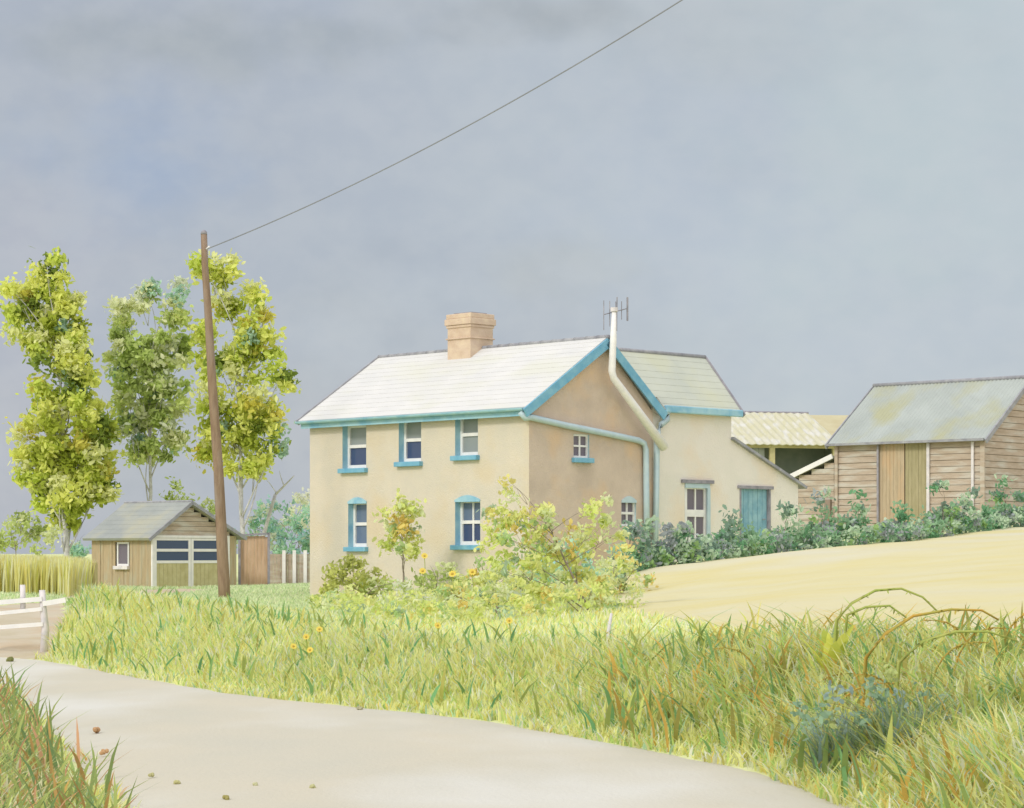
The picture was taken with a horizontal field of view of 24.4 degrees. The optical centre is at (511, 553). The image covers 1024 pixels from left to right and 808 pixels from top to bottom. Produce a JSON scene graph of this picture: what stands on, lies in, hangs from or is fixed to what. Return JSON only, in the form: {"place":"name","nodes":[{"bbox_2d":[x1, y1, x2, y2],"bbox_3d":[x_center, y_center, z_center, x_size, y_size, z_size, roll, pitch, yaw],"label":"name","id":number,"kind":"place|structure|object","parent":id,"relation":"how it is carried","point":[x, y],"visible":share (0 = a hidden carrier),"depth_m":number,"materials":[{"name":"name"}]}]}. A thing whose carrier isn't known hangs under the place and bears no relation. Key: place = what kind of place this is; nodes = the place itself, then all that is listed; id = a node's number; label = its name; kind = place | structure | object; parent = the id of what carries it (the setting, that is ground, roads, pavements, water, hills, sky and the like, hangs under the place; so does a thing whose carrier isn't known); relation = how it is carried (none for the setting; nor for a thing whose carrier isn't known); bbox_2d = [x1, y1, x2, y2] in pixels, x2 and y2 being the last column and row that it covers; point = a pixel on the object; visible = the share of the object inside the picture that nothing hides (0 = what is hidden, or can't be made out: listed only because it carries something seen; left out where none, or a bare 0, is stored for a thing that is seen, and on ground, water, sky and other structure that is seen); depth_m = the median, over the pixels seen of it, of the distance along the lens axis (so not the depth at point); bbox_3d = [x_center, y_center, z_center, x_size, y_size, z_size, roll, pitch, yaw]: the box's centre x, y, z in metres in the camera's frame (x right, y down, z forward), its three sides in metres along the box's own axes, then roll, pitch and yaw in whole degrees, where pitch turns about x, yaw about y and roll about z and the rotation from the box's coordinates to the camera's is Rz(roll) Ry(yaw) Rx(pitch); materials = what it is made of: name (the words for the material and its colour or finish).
{"place":"outdoors","nodes":[
{"label":"outdoors","id":0,"kind":"place"},
{"bbox_2d":[0,589,206,659],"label":"track","id":1,"kind":"structure","parent":0,"point":[22,643],"depth_m":47.36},
{"bbox_2d":[0,657,849,807],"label":"road","id":2,"kind":"structure","parent":0,"point":[208,748],"depth_m":20.78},
{"bbox_2d":[0,524,1019,807],"bbox_3d":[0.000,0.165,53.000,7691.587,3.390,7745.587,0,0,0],"label":"ground","id":3,"kind":"structure","parent":0,"point":[746,766],"depth_m":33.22,"materials":[{"name":"green plant"}]},
{"bbox_2d":[0,510,62,555],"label":"leafy bush","id":4,"kind":"object","parent":3,"relation":"on","point":[25,521],"visible":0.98,"depth_m":92.06,"materials":[{"name":"green plant"}]},
{"bbox_2d":[0,585,65,651],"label":"white gate","id":5,"kind":"structure","parent":3,"relation":"on","point":[22,600],"depth_m":42.92,"materials":[{"name":"paint"}]},
{"bbox_2d":[0,552,95,596],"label":"golden crop","id":6,"kind":"object","parent":3,"relation":"on","point":[65,575],"visible":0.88,"depth_m":62.34,"materials":[{"name":"yellow plant"}]},
{"bbox_2d":[0,246,131,556],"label":"poplar tree","id":7,"kind":"object","parent":3,"relation":"on","point":[56,477],"visible":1,"depth_m":95.37,"materials":[{"name":"green plant"}]},
{"bbox_2d":[58,594,91,630],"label":"leafy clump","id":8,"kind":"object","parent":3,"relation":"on","point":[69,601],"visible":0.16,"depth_m":43.73,"materials":[{"name":"green plant"}]},
{"bbox_2d":[0,660,151,807],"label":"verge grass","id":9,"kind":"structure","parent":3,"relation":"on","point":[6,785],"depth_m":16.88,"materials":[{"name":"green plant"}]},
{"bbox_2d":[61,537,91,560],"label":"leafy bush","id":10,"kind":"object","parent":3,"relation":"on","point":[77,549],"visible":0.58,"depth_m":98.75,"materials":[{"name":"green plant"}]},
{"bbox_2d":[92,563,97,586],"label":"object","id":11,"kind":"structure","parent":3,"relation":"on","point":[95,576],"depth_m":78.08,"materials":[{"name":"yellow plant"}]},
{"bbox_2d":[100,275,194,500],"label":"poplar tree","id":12,"kind":"object","parent":3,"relation":"on","point":[153,361],"visible":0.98,"depth_m":97.58,"materials":[{"name":"green plant"}]},
{"bbox_2d":[82,500,246,587],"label":"garage","id":13,"kind":"structure","parent":3,"relation":"on","point":[161,544],"depth_m":85.31,"materials":[{"name":"brown wood"}]},
{"bbox_2d":[113,542,129,569],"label":"window","id":14,"kind":"structure","parent":13,"relation":"in","point":[123,548],"depth_m":85.02,"materials":[{"name":"white paint"}]},
{"bbox_2d":[155,538,190,587],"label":"door","id":15,"kind":"structure","parent":13,"relation":"in","point":[172,555],"depth_m":84.77,"materials":[{"name":"white paint"}]},
{"bbox_2d":[191,538,217,587],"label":"door","id":16,"kind":"structure","parent":13,"relation":"in","point":[203,550],"depth_m":85.91,"materials":[{"name":"white paint"}]},
{"bbox_2d":[159,476,214,514],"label":"leafy bush","id":17,"kind":"object","parent":3,"relation":"on","point":[211,509],"visible":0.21,"depth_m":101.35,"materials":[{"name":"green plant"}]},
{"bbox_2d":[201,230,229,597],"bbox_3d":[-7.998,-3.500,63.978,0.791,10.506,0.439,0,0,-19],"label":"utility pole","id":18,"kind":"object","parent":3,"relation":"on","point":[222,550],"visible":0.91,"depth_m":63.90,"materials":[{"name":"brown wood"}]},
{"bbox_2d":[207,0,681,248],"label":"overhead wire","id":19,"kind":"object","parent":18,"relation":"attached to","point":[456,131],"visible":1,"depth_m":56.98,"materials":[{"name":"grey metal"}]},
{"bbox_2d":[182,248,301,533],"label":"poplar tree","id":20,"kind":"object","parent":3,"relation":"on","point":[252,337],"visible":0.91,"depth_m":96.73,"materials":[{"name":"green plant"}]},
{"bbox_2d":[238,533,269,584],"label":"board fence","id":21,"kind":"object","parent":3,"relation":"on","point":[254,560],"visible":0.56,"depth_m":90.00,"materials":[{"name":"brown wood"}]},
{"bbox_2d":[234,494,309,578],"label":"hedge","id":22,"kind":"object","parent":3,"relation":"on","point":[300,523],"visible":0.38,"depth_m":102.84,"materials":[{"name":"green plant"}]},
{"bbox_2d":[262,471,293,535],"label":"dead branch","id":23,"kind":"object","parent":3,"relation":"on","point":[271,509],"visible":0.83,"depth_m":99.97,"materials":[{"name":"wood"}]},
{"bbox_2d":[270,550,309,583],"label":"fence","id":24,"kind":"object","parent":3,"relation":"on","point":[295,567],"visible":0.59,"depth_m":92.00,"materials":[{"name":"white paint"}]},
{"bbox_2d":[280,487,309,547],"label":"leafy bush","id":25,"kind":"object","parent":3,"relation":"on","point":[303,500],"visible":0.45,"depth_m":108.02,"materials":[{"name":"green plant"}]},
{"bbox_2d":[307,647,312,679],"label":"yellow flower","id":26,"kind":"object","parent":3,"relation":"on","point":[309,650],"visible":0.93,"depth_m":30.49,"materials":[{"name":"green plant"}]},
{"bbox_2d":[316,626,322,655],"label":"yellow flower","id":27,"kind":"object","parent":3,"relation":"on","point":[318,629],"visible":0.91,"depth_m":31.49,"materials":[{"name":"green plant"}]},
{"bbox_2d":[0,560,676,623],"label":"lawn grass","id":28,"kind":"structure","parent":3,"relation":"on","point":[293,594],"depth_m":64.28,"materials":[{"name":"green plant"}]},
{"bbox_2d":[318,553,392,605],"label":"dome bush","id":29,"kind":"object","parent":3,"relation":"on","point":[351,562],"visible":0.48,"depth_m":53.66,"materials":[{"name":"green plant"}]},
{"bbox_2d":[305,575,406,609],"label":"border shrub","id":30,"kind":"object","parent":3,"relation":"on","point":[385,584],"visible":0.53,"depth_m":53.22,"materials":[{"name":"green plant"}]},
{"bbox_2d":[372,488,426,593],"bbox_3d":[-3.042,-0.121,62.733,1.708,3.236,1.001,0,0,34],"label":"sapling","id":31,"kind":"object","parent":3,"relation":"on","point":[402,521],"visible":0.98,"depth_m":62.59,"materials":[{"name":"green plant"}]},
{"bbox_2d":[5,577,800,753],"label":"broad grass","id":32,"kind":"structure","parent":3,"relation":"on","point":[441,685],"depth_m":32.23,"materials":[{"name":"green plant"}]},
{"bbox_2d":[376,577,447,608],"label":"dome bush","id":33,"kind":"object","parent":3,"relation":"on","point":[400,589],"visible":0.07,"depth_m":49.88,"materials":[{"name":"green plant"}]},
{"bbox_2d":[399,561,472,602],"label":"border shrub","id":34,"kind":"object","parent":3,"relation":"on","point":[418,581],"visible":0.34,"depth_m":52.13,"materials":[{"name":"green plant"}]},
{"bbox_2d":[434,622,440,652],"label":"yellow flower","id":35,"kind":"object","parent":3,"relation":"on","point":[437,625],"visible":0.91,"depth_m":29.99,"materials":[{"name":"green plant"}]},
{"bbox_2d":[429,580,500,610],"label":"dome bush","id":36,"kind":"object","parent":3,"relation":"on","point":[443,592],"visible":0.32,"depth_m":47.56,"materials":[{"name":"green plant"}]},
{"bbox_2d":[309,559,648,623],"bbox_3d":[-0.619,0.863,47.822,7.301,1.579,16.301,0,0,0],"label":"flower bed","id":37,"kind":"object","parent":3,"relation":"on","point":[362,604],"visible":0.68,"depth_m":42.12,"materials":[{"name":"green plant"}]},
{"bbox_2d":[451,555,520,600],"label":"border shrub","id":38,"kind":"object","parent":3,"relation":"on","point":[479,582],"visible":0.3,"depth_m":49.74,"materials":[{"name":"green plant"}]},
{"bbox_2d":[459,583,526,617],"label":"border shrub","id":39,"kind":"object","parent":3,"relation":"on","point":[489,595],"visible":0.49,"depth_m":43.24,"materials":[{"name":"green plant"}]},
{"bbox_2d":[497,561,581,603],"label":"border shrub","id":40,"kind":"object","parent":3,"relation":"on","point":[544,575],"visible":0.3,"depth_m":45.73,"materials":[{"name":"green plant"}]},
{"bbox_2d":[295,297,807,595],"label":"farmhouse","id":41,"kind":"object","parent":3,"relation":"on","point":[462,424],"visible":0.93,"depth_m":65.37,"materials":[{"name":"white paint"}]},
{"bbox_2d":[337,425,367,472],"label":"window","id":42,"kind":"structure","parent":41,"relation":"in","point":[353,437],"depth_m":67.29,"materials":[{"name":"glass"}]},
{"bbox_2d":[343,497,367,551],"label":"window","id":43,"kind":"structure","parent":41,"relation":"in","point":[357,506],"depth_m":67.17,"materials":[{"name":"glass"}]},
{"bbox_2d":[394,422,422,466],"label":"window","id":44,"kind":"structure","parent":41,"relation":"in","point":[409,433],"depth_m":65.60,"materials":[{"name":"glass"}]},
{"bbox_2d":[450,419,479,460],"bbox_3d":[-1.053,-3.139,63.867,0.804,1.264,1.029,0,0,-45],"label":"window","id":45,"kind":"structure","parent":41,"relation":"in","point":[466,430],"depth_m":63.99,"materials":[{"name":"white paint"}]},
{"bbox_2d":[450,495,479,549],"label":"window","id":46,"kind":"structure","parent":41,"relation":"in","point":[467,522],"depth_m":63.94,"materials":[{"name":"white paint"}]},
{"bbox_2d":[572,434,594,462],"bbox_3d":[1.788,-2.813,63.460,0.744,0.764,0.554,0,0,-45],"label":"window","id":47,"kind":"structure","parent":41,"relation":"in","point":[581,441],"depth_m":63.44,"materials":[{"name":"white paint"}]},
{"bbox_2d":[621,496,636,525],"bbox_3d":[3.141,-1.160,64.748,0.562,0.819,0.557,0,0,0],"label":"window","id":48,"kind":"structure","parent":41,"relation":"in","point":[628,504],"depth_m":64.76,"materials":[{"name":"white paint"}]},
{"bbox_2d":[685,483,705,541],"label":"window","id":49,"kind":"structure","parent":41,"relation":"in","point":[695,498],"depth_m":66.91,"materials":[{"name":"white paint"}]},
{"bbox_2d":[737,485,773,539],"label":"door","id":50,"kind":"structure","parent":41,"relation":"in","point":[755,501],"depth_m":68.71,"materials":[{"name":"paint"}]},
{"bbox_2d":[473,474,634,612],"bbox_3d":[0.760,-0.020,42.010,2.880,2.835,1.968,0,0,0],"label":"flowering shrub","id":51,"kind":"object","parent":3,"relation":"on","point":[532,560],"visible":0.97,"depth_m":42.03,"materials":[{"name":"green plant"}]},
{"bbox_2d":[524,536,600,601],"bbox_3d":[0.981,0.440,47.301,1.611,1.680,1.441,0,0,0],"label":"border shrub","id":52,"kind":"object","parent":3,"relation":"on","point":[587,564],"visible":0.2,"depth_m":47.24,"materials":[{"name":"green plant"}]},
{"bbox_2d":[606,613,612,640],"bbox_3d":[1.198,1.053,29.501,0.117,0.624,0.058,0,0,0],"label":"wooden stake","id":53,"kind":"object","parent":3,"relation":"on","point":[609,622],"visible":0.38,"depth_m":29.48,"materials":[{"name":"white wood"}]},
{"bbox_2d":[574,544,658,594],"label":"border shrub","id":54,"kind":"object","parent":3,"relation":"on","point":[619,562],"visible":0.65,"depth_m":48.74,"materials":[{"name":"green plant"}]},
{"bbox_2d":[608,519,654,569],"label":"hedge shrub","id":55,"kind":"object","parent":3,"relation":"on","point":[635,531],"visible":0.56,"depth_m":55.00,"materials":[{"name":"green plant"}]},
{"bbox_2d":[635,515,677,565],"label":"hedge shrub","id":56,"kind":"object","parent":3,"relation":"on","point":[648,526],"visible":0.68,"depth_m":55.72,"materials":[{"name":"green plant"}]},
{"bbox_2d":[658,522,701,564],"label":"hedge shrub","id":57,"kind":"object","parent":3,"relation":"on","point":[671,532],"visible":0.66,"depth_m":56.37,"materials":[{"name":"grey plant"}]},
{"bbox_2d":[675,519,706,560],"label":"hedge shrub","id":58,"kind":"object","parent":3,"relation":"on","point":[688,525],"visible":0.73,"depth_m":56.71,"materials":[{"name":"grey plant"}]},
{"bbox_2d":[690,533,720,560],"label":"hedge shrub","id":59,"kind":"object","parent":3,"relation":"on","point":[708,535],"visible":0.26,"depth_m":58.20,"materials":[{"name":"green plant"}]},
{"bbox_2d":[712,529,741,556],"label":"hedge shrub","id":60,"kind":"object","parent":3,"relation":"on","point":[722,534],"visible":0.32,"depth_m":58.51,"materials":[{"name":"green plant"}]},
{"bbox_2d":[710,504,744,557],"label":"hedge shrub","id":61,"kind":"object","parent":3,"relation":"on","point":[729,523],"visible":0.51,"depth_m":59.31,"materials":[{"name":"green plant"}]},
{"bbox_2d":[713,646,760,690],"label":"seed stem","id":62,"kind":"object","parent":3,"relation":"on","point":[729,648],"visible":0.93,"depth_m":22.54,"materials":[{"name":"plant"}]},
{"bbox_2d":[735,521,779,556],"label":"hedge shrub","id":63,"kind":"object","parent":3,"relation":"on","point":[746,533],"visible":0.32,"depth_m":60.05,"materials":[{"name":"green plant"}]},
{"bbox_2d":[757,529,784,555],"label":"hedge shrub","id":64,"kind":"object","parent":3,"relation":"on","point":[777,546],"visible":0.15,"depth_m":60.83,"materials":[{"name":"green plant"}]},
{"bbox_2d":[520,599,1023,749],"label":"arching grass","id":65,"kind":"structure","parent":3,"relation":"on","point":[755,626],"depth_m":23.14,"materials":[{"name":"green plant"}]},
{"bbox_2d":[731,411,833,473],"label":"open barn","id":66,"kind":"structure","parent":3,"relation":"on","point":[789,442],"depth_m":92.23,"materials":[{"name":"metal"}]},
{"bbox_2d":[764,499,806,550],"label":"hedge shrub","id":67,"kind":"object","parent":3,"relation":"on","point":[789,510],"visible":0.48,"depth_m":61.59,"materials":[{"name":"green plant"}]},
{"bbox_2d":[789,526,823,550],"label":"hedge shrub","id":68,"kind":"object","parent":3,"relation":"on","point":[811,537],"visible":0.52,"depth_m":61.66,"materials":[{"name":"green plant"}]},
{"bbox_2d":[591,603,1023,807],"bbox_3d":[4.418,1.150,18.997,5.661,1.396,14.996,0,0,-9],"label":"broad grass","id":69,"kind":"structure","parent":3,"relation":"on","point":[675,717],"depth_m":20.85,"materials":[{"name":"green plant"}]},
{"bbox_2d":[790,454,833,534],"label":"boarded lean to","id":70,"kind":"object","parent":3,"relation":"on","point":[818,475],"visible":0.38,"depth_m":79.30,"materials":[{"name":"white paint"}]},
{"bbox_2d":[605,507,1023,574],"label":"hedge bottom","id":71,"kind":"object","parent":3,"relation":"on","point":[742,546],"visible":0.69,"depth_m":61.80,"materials":[{"name":"green plant"}]},
{"bbox_2d":[802,486,839,544],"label":"hedge shrub","id":72,"kind":"object","parent":3,"relation":"on","point":[823,522],"visible":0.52,"depth_m":63.12,"materials":[{"name":"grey plant"}]},
{"bbox_2d":[797,625,858,675],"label":"broadleaf plant","id":73,"kind":"object","parent":3,"relation":"on","point":[825,638],"visible":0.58,"depth_m":21.93,"materials":[{"name":"green plant"}]},
{"bbox_2d":[810,415,847,434],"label":"shed","id":74,"kind":"structure","parent":3,"relation":"on","point":[830,424],"depth_m":104.01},
{"bbox_2d":[778,701,880,771],"bbox_3d":[2.678,1.505,18.987,1.286,0.698,1.235,0,0,-23],"label":"grass clump","id":75,"kind":"object","parent":3,"relation":"on","point":[819,750],"visible":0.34,"depth_m":18.94,"materials":[{"name":"green plant"}]},
{"bbox_2d":[802,672,857,710],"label":"seed stem","id":76,"kind":"object","parent":3,"relation":"on","point":[832,678],"visible":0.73,"depth_m":21.23,"materials":[{"name":"brown plant"}]},
{"bbox_2d":[652,609,1023,807],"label":"bank grass","id":77,"kind":"structure","parent":3,"relation":"on","point":[968,743],"depth_m":19.40,"materials":[{"name":"green plant"}]},
{"bbox_2d":[828,513,854,546],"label":"hedge shrub","id":78,"kind":"object","parent":3,"relation":"on","point":[839,526],"visible":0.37,"depth_m":63.81,"materials":[{"name":"green plant"}]},
{"bbox_2d":[840,489,885,544],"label":"hedge shrub","id":79,"kind":"object","parent":3,"relation":"on","point":[861,518],"visible":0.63,"depth_m":64.42,"materials":[{"name":"green plant"}]},
{"bbox_2d":[829,681,899,728],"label":"seed stem","id":80,"kind":"object","parent":3,"relation":"on","point":[848,694],"visible":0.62,"depth_m":20.13,"materials":[{"name":"plant"}]},
{"bbox_2d":[790,662,951,742],"bbox_3d":[2.812,1.441,18.543,1.368,1.181,0.692,0,0,-8],"label":"thistle bush","id":81,"kind":"object","parent":3,"relation":"on","point":[825,714],"visible":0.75,"depth_m":18.50,"materials":[{"name":"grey plant"}]},
{"bbox_2d":[844,605,905,648],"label":"arching stem","id":82,"kind":"object","parent":3,"relation":"on","point":[853,613],"visible":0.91,"depth_m":22.50,"materials":[{"name":"plant"}]},
{"bbox_2d":[854,672,895,699],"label":"seed stem","id":83,"kind":"object","parent":3,"relation":"on","point":[887,685],"visible":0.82,"depth_m":19.32,"materials":[{"name":"brown plant"}]},
{"bbox_2d":[866,517,901,541],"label":"hedge shrub","id":84,"kind":"object","parent":3,"relation":"on","point":[888,521],"visible":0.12,"depth_m":66.03,"materials":[{"name":"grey plant"}]},
{"bbox_2d":[833,587,938,642],"bbox_3d":[3.458,0.855,22.024,1.036,1.078,0.122,0,0,0],"label":"arching stem","id":85,"kind":"object","parent":3,"relation":"on","point":[859,599],"visible":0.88,"depth_m":22.01,"materials":[{"name":"plant"}]},
{"bbox_2d":[814,680,987,770],"bbox_3d":[3.005,1.368,18.519,1.482,0.870,1.320,0,0,32],"label":"grass clump","id":86,"kind":"object","parent":3,"relation":"on","point":[897,722],"visible":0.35,"depth_m":18.39,"materials":[{"name":"green plant"}]},
{"bbox_2d":[886,500,921,541],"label":"hedge shrub","id":87,"kind":"object","parent":3,"relation":"on","point":[900,514],"visible":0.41,"depth_m":66.51,"materials":[{"name":"green plant"}]},
{"bbox_2d":[824,375,1023,529],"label":"barn","id":88,"kind":"structure","parent":3,"relation":"on","point":[907,442],"depth_m":77.05,"materials":[{"name":"wood"}]},
{"bbox_2d":[879,444,904,522],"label":"door","id":89,"kind":"structure","parent":88,"relation":"in","point":[891,456],"depth_m":77.33,"materials":[{"name":"brown wood"}]},
{"bbox_2d":[905,443,925,529],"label":"door","id":90,"kind":"structure","parent":88,"relation":"in","point":[915,453],"depth_m":76.69,"materials":[{"name":"brown wood"}]},
{"bbox_2d":[908,505,939,537],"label":"hedge shrub","id":91,"kind":"object","parent":3,"relation":"on","point":[929,517],"visible":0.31,"depth_m":67.58,"materials":[{"name":"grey plant"}]},
{"bbox_2d":[860,608,998,714],"bbox_3d":[3.517,1.070,19.989,1.206,1.218,0.134,0,0,0],"label":"arching stem","id":92,"kind":"object","parent":3,"relation":"on","point":[867,655],"visible":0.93,"depth_m":19.97,"materials":[{"name":"brown plant"}]},
{"bbox_2d":[924,479,963,532],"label":"hedge shrub","id":93,"kind":"object","parent":3,"relation":"on","point":[944,511],"visible":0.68,"depth_m":68.39,"materials":[{"name":"green plant"}]},
{"bbox_2d":[923,618,972,667],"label":"seed stem","id":94,"kind":"object","parent":3,"relation":"on","point":[954,627],"visible":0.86,"depth_m":20.63,"materials":[{"name":"beige plant"}]},
{"bbox_2d":[893,630,1017,703],"bbox_3d":[3.648,1.127,19.524,1.072,0.990,0.126,0,0,-3],"label":"arching stem","id":95,"kind":"object","parent":3,"relation":"on","point":[936,638],"visible":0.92,"depth_m":19.51,"materials":[{"name":"plant"}]},
{"bbox_2d":[932,641,988,681],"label":"seed stem","id":96,"kind":"object","parent":3,"relation":"on","point":[949,651],"visible":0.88,"depth_m":19.94,"materials":[{"name":"beige plant"}]},
{"bbox_2d":[950,486,982,532],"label":"hedge shrub","id":97,"kind":"object","parent":3,"relation":"on","point":[966,504],"visible":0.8,"depth_m":68.76,"materials":[{"name":"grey plant"}]},
{"bbox_2d":[953,625,1006,676],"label":"seed stem","id":98,"kind":"object","parent":3,"relation":"on","point":[969,639],"visible":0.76,"depth_m":20.24,"materials":[{"name":"beige plant"}]},
{"bbox_2d":[975,502,1011,530],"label":"hedge shrub","id":99,"kind":"object","parent":3,"relation":"on","point":[984,509],"visible":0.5,"depth_m":70.81,"materials":[{"name":"green plant"}]},
{"bbox_2d":[983,473,1021,522],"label":"hedge shrub","id":100,"kind":"object","parent":3,"relation":"on","point":[998,500],"visible":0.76,"depth_m":71.33,"materials":[{"name":"green plant"}]},
{"bbox_2d":[1001,613,1023,653],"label":"seed stem","id":101,"kind":"object","parent":3,"relation":"on","point":[1021,616],"visible":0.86,"depth_m":20.94,"materials":[{"name":"brown plant"}]},
{"bbox_2d":[1003,489,1023,525],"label":"hedge shrub","id":102,"kind":"object","parent":3,"relation":"on","point":[1019,496],"visible":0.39,"depth_m":72.44,"materials":[{"name":"green plant"}]},
{"bbox_2d":[0,0,1023,553],"label":"sky","id":103,"kind":"structure","parent":0,"point":[821,202],"materials":[{"name":"grey"}]},
{"bbox_2d":[613,527,1023,640],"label":"field","id":104,"kind":"structure","parent":0,"point":[984,570],"depth_m":44.18,"materials":[{"name":"beige soil"}]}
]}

